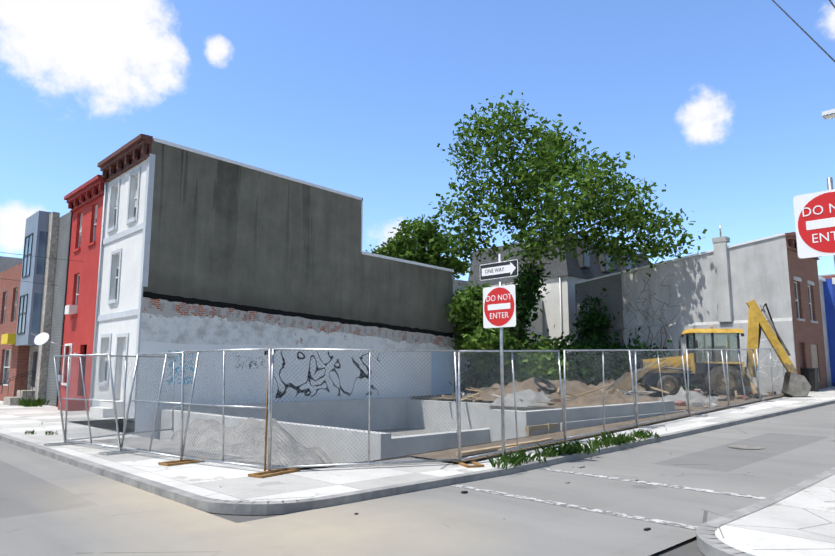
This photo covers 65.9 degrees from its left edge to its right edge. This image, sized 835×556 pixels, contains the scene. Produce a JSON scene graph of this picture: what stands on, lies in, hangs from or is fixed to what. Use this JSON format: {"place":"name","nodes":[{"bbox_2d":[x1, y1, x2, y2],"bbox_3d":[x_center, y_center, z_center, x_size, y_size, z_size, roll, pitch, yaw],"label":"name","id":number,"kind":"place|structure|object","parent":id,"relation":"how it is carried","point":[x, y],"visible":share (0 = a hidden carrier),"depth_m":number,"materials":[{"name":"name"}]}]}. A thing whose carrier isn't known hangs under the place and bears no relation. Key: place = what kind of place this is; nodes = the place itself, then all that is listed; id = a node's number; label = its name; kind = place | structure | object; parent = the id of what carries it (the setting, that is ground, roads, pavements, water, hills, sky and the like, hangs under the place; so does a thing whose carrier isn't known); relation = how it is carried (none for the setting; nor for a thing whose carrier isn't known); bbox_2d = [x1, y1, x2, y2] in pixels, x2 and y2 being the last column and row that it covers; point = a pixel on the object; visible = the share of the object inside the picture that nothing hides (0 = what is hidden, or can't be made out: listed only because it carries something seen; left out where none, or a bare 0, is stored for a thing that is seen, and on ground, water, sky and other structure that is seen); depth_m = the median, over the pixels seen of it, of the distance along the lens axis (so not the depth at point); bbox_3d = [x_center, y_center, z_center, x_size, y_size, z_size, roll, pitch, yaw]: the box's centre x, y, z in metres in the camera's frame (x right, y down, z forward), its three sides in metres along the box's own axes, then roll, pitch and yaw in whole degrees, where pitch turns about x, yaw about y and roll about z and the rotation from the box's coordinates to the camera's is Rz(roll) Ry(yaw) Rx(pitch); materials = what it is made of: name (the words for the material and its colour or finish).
{"place":"outdoors","nodes":[
{"label":"outdoors","id":0,"kind":"place"},
{"bbox_2d":[67,419,704,555],"bbox_3d":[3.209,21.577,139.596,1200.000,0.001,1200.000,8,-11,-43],"label":"ground","id":1,"kind":"structure","parent":0,"point":[689,547],"depth_m":6.72,"materials":[{"name":"grey concrete"}]},
{"bbox_2d":[0,0,834,285],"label":"wires","id":2,"kind":"object","parent":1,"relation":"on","point":[808,35],"visible":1,"depth_m":10.68,"materials":[{"name":"black"}]},
{"bbox_2d":[453,279,542,392],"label":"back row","id":3,"kind":"object","parent":1,"relation":"on","point":[537,324],"depth_m":41.00,"materials":[{"name":"white paint"}]},
{"bbox_2d":[468,237,648,364],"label":"mansard house","id":4,"kind":"structure","parent":1,"relation":"on","point":[559,309],"depth_m":41.74,"materials":[{"name":"white paint"}]},
{"bbox_2d":[417,90,706,383],"bbox_3d":[7.853,-2.001,35.000,14.676,17.689,9.346,2,-8,-16],"label":"tree","id":5,"kind":"object","parent":1,"relation":"on","point":[586,202],"depth_m":34.50,"materials":[{"name":"green plant"}]},
{"bbox_2d":[449,286,698,392],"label":"shrubs","id":6,"kind":"object","parent":1,"relation":"on","point":[594,326],"visible":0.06,"depth_m":33.29,"materials":[{"name":"green plant"}]},
{"bbox_2d":[0,403,834,555],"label":"road","id":7,"kind":"structure","parent":0,"point":[649,499],"depth_m":8.04,"materials":[{"name":"grey asphalt"}]},
{"bbox_2d":[0,386,834,514],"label":"sidewalk","id":8,"kind":"structure","parent":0,"point":[212,487],"depth_m":10.63,"materials":[{"name":"grey concrete"}]},
{"bbox_2d":[0,256,29,400],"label":"buildings","id":9,"kind":"structure","parent":8,"relation":"on","point":[14,360],"depth_m":34.00,"materials":[{"name":"red brick"}]},
{"bbox_2d":[0,211,134,428],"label":"modern house","id":10,"kind":"structure","parent":8,"relation":"on","point":[41,308],"depth_m":30.62,"materials":[{"name":"grey"}]},
{"bbox_2d":[31,174,134,434],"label":"red house","id":11,"kind":"structure","parent":8,"relation":"on","point":[85,202],"depth_m":27.57,"materials":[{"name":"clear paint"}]},
{"bbox_2d":[89,134,453,439],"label":"white house","id":12,"kind":"structure","parent":8,"relation":"on","point":[200,250],"depth_m":25.45,"materials":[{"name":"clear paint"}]},
{"bbox_2d":[44,400,774,477],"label":"fence stands","id":13,"kind":"object","parent":8,"relation":"on","point":[257,474],"visible":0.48,"depth_m":11.33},
{"bbox_2d":[53,347,784,470],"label":"fence frames","id":14,"kind":"structure","parent":8,"relation":"on","point":[269,390],"depth_m":12.51,"materials":[{"name":"silver metal"}]},
{"bbox_2d":[56,349,783,465],"bbox_3d":[3.653,3.257,20.456,25.663,2.406,9.239,8,-11,-43],"label":"fence","id":15,"kind":"object","parent":14,"relation":"attached to","point":[186,393],"visible":0.21,"depth_m":12.07,"materials":[{"name":"silver metal"}]},
{"bbox_2d":[16,381,834,469],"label":"weeds","id":16,"kind":"object","parent":8,"relation":"on","point":[577,447],"visible":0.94,"depth_m":12.34,"materials":[{"name":"green plant"}]},
{"bbox_2d":[498,254,504,456],"bbox_3d":[1.565,1.423,11.974,0.055,3.780,0.055,-4,-9,24],"label":"sign pole","id":17,"kind":"object","parent":8,"relation":"on","point":[502,378],"visible":0.65,"depth_m":11.88,"materials":[{"name":"silver metal"}]},
{"bbox_2d":[480,259,517,280],"bbox_3d":[1.526,-0.147,12.159,0.008,0.310,0.920,8,-11,-43],"label":"one way sign","id":18,"kind":"object","parent":17,"relation":"attached to","point":[510,269],"visible":1,"depth_m":12.13,"materials":[{"name":"white"}]},
{"bbox_2d":[483,284,515,327],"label":"sign","id":19,"kind":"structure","parent":17,"relation":"attached to","point":[497,306],"depth_m":12.05,"materials":[{"name":"red metal"}]},
{"bbox_2d":[486,293,511,301],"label":"sign lettering","id":20,"kind":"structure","parent":19,"relation":"attached to","point":[498,297],"depth_m":12.08,"materials":[{"name":"white paint"}]},
{"bbox_2d":[490,312,508,318],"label":"sign lettering","id":21,"kind":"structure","parent":19,"relation":"attached to","point":[499,315],"depth_m":12.02,"materials":[{"name":"white paint"}]},
{"bbox_2d":[574,224,827,391],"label":"building","id":22,"kind":"structure","parent":8,"relation":"on","point":[721,284],"depth_m":32.12,"materials":[{"name":"paint"}]},
{"bbox_2d":[591,273,684,356],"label":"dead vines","id":23,"kind":"object","parent":22,"relation":"attached to","point":[647,312],"visible":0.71,"depth_m":34.58,"materials":[{"name":"brown plant"}]},
{"bbox_2d":[800,368,818,391],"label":"door","id":24,"kind":"structure","parent":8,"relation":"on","point":[811,375],"depth_m":29.47,"materials":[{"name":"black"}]},
{"bbox_2d":[818,274,834,386],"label":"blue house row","id":25,"kind":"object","parent":8,"relation":"on","point":[827,289],"visible":0.17,"depth_m":34.73,"materials":[{"name":"paint"}]},
{"bbox_2d":[0,0,834,280],"label":"sky","id":26,"kind":"structure","parent":0,"point":[721,104],"materials":[{"name":"blue"}]},
{"bbox_2d":[365,214,474,284],"bbox_3d":[-0.198,1.421,36.472,7.262,10.313,4.850,0,-8,-3],"label":"tree","id":27,"kind":"object","parent":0,"point":[400,245],"depth_m":35.91,"materials":[{"name":"green plant"}]},
{"bbox_2d":[93,390,786,469],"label":"dirt","id":28,"kind":"structure","parent":0,"point":[393,434],"depth_m":14.12,"materials":[{"name":"brown soil"}]},
{"bbox_2d":[162,417,332,465],"bbox_3d":[-4.418,4.156,15.665,4.400,1.542,8.400,8,-11,-43],"label":"gravel pile","id":29,"kind":"object","parent":28,"relation":"on","point":[298,452],"depth_m":14.54,"materials":[{"name":"grey gravel"}]},
{"bbox_2d":[160,397,674,463],"bbox_3d":[-0.241,4.888,21.458,11.500,1.620,12.800,8,-11,-43],"label":"foundation","id":30,"kind":"object","parent":28,"relation":"on","point":[400,420],"depth_m":19.99,"materials":[{"name":"grey concrete"}]},
{"bbox_2d":[479,389,553,406],"bbox_3d":[4.389,4.737,25.722,3.200,0.611,2.600,8,-11,-43],"label":"rubble heap","id":31,"kind":"object","parent":28,"relation":"on","point":[537,399],"depth_m":24.92,"materials":[{"name":"brown soil"}]},
{"bbox_2d":[438,378,602,403],"bbox_3d":[5.753,5.012,29.363,7.600,0.913,6.400,8,-11,-43],"label":"debris pile","id":32,"kind":"object","parent":28,"relation":"on","point":[572,388],"depth_m":27.87,"materials":[{"name":"brown soil"}]},
{"bbox_2d":[456,410,685,455],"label":"form boards","id":33,"kind":"object","parent":28,"relation":"on","point":[596,422],"depth_m":15.82,"materials":[{"name":"brown wood"}]},
{"bbox_2d":[442,378,707,403],"bbox_3d":[6.615,4.938,28.224,9.873,1.140,9.158,8,-11,-43],"label":"debris lumber","id":34,"kind":"object","parent":28,"relation":"on","point":[546,383],"depth_m":27.03,"materials":[{"name":"brown wood"}]},
{"bbox_2d":[538,390,659,407],"bbox_3d":[7.751,4.544,24.379,5.600,0.565,4.800,8,-11,-43],"label":"rubble pile","id":35,"kind":"object","parent":28,"relation":"on","point":[597,401],"depth_m":23.43,"materials":[{"name":"brown soil"}]},
{"bbox_2d":[435,389,781,407],"bbox_3d":[8.590,5.215,29.080,10.676,0.612,12.756,8,-11,-43],"label":"rubble","id":36,"kind":"object","parent":28,"relation":"on","point":[749,392],"depth_m":24.79,"materials":[{"name":"grey concrete"}]},
{"bbox_2d":[588,379,634,389],"bbox_3d":[9.706,5.346,31.860,3.400,0.722,3.200,8,-11,-43],"label":"rubble heap","id":37,"kind":"object","parent":28,"relation":"on","point":[599,384],"depth_m":31.66,"materials":[{"name":"brown soil"}]},
{"bbox_2d":[607,383,663,396],"bbox_3d":[9.621,4.974,28.486,3.600,0.654,3.000,8,-11,-43],"label":"rubble heap","id":38,"kind":"object","parent":28,"relation":"on","point":[646,389],"depth_m":27.67,"materials":[{"name":"brown soil"}]},
{"bbox_2d":[659,386,715,404],"bbox_3d":[9.930,4.357,23.851,3.000,0.708,2.000,8,-11,-43],"label":"rubble heap","id":39,"kind":"object","parent":28,"relation":"on","point":[692,395],"depth_m":23.48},
{"bbox_2d":[604,299,810,398],"bbox_3d":[12.004,2.942,27.212,8.020,4.067,2.980,-1,-8,11],"label":"backhoe loader","id":40,"kind":"object","parent":28,"relation":"on","point":[795,384],"visible":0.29,"depth_m":26.55,"materials":[{"name":"yellow metal"}]},
{"bbox_2d":[738,376,782,394],"bbox_3d":[14.867,4.786,28.953,3.800,0.946,3.200,8,-11,-43],"label":"rubble pile","id":41,"kind":"object","parent":28,"relation":"on","point":[766,384],"depth_m":27.77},
{"bbox_2d":[444,281,521,391],"bbox_3d":[2.970,2.979,32.502,3.955,5.753,4.890,8,-11,-43],"label":"bush","id":42,"kind":"object","parent":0,"point":[467,311],"depth_m":31.88,"materials":[{"name":"green plant"}]},
{"bbox_2d":[696,467,834,555],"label":"sidewalk","id":43,"kind":"structure","parent":0,"point":[798,519],"depth_m":6.78,"materials":[{"name":"grey concrete"}]},
{"bbox_2d":[822,109,834,119],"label":"street light","id":44,"kind":"object","parent":43,"relation":"on","point":[828,114],"visible":1,"depth_m":17.74,"materials":[{"name":"grey"}]},
{"bbox_2d":[827,177,834,264],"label":"sign pole","id":45,"kind":"object","parent":43,"relation":"on","point":[829,183],"visible":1,"depth_m":7.66,"materials":[{"name":"silver metal"}]},
{"bbox_2d":[793,189,834,258],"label":"do not enter","id":46,"kind":"object","parent":45,"relation":"attached to","point":[822,223],"visible":1,"depth_m":7.70,"materials":[{"name":"red metal"}]},
{"bbox_2d":[802,204,834,216],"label":"sign lettering","id":47,"kind":"object","parent":46,"relation":"attached to","point":[830,205],"visible":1,"depth_m":7.71,"materials":[{"name":"white paint"}]},
{"bbox_2d":[812,231,834,242],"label":"sign lettering","id":48,"kind":"object","parent":46,"relation":"attached to","point":[820,234],"visible":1,"depth_m":7.64,"materials":[{"name":"white paint"}]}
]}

